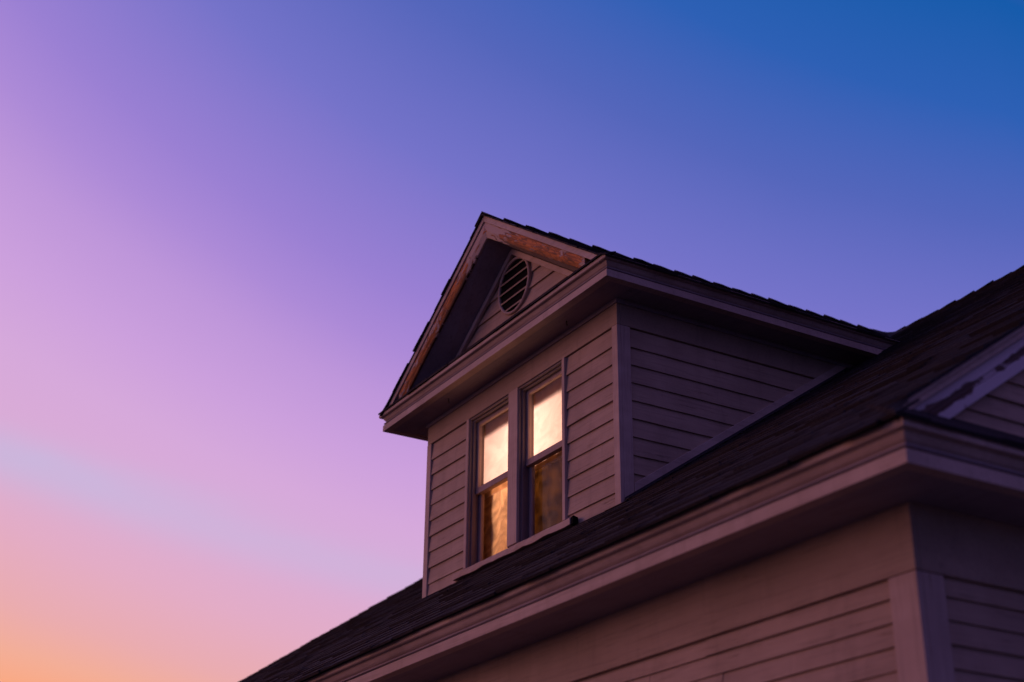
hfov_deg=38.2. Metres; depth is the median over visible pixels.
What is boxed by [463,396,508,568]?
window
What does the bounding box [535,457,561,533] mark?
curtain
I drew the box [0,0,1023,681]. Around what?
sky
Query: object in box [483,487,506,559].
curtain
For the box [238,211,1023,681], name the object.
house
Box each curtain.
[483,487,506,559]
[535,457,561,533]
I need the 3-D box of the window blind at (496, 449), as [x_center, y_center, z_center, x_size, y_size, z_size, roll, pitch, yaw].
[-0.054,0.819,11.354,0.002,0.660,0.758,15,-28,-27]
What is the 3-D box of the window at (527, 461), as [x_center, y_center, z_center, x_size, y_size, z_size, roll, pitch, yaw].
[0.260,0.794,10.581,0.140,1.212,0.648,15,-28,-27]
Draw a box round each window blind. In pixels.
[484,410,507,499]
[534,376,561,470]
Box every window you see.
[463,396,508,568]
[518,357,568,542]
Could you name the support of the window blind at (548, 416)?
attached to the house

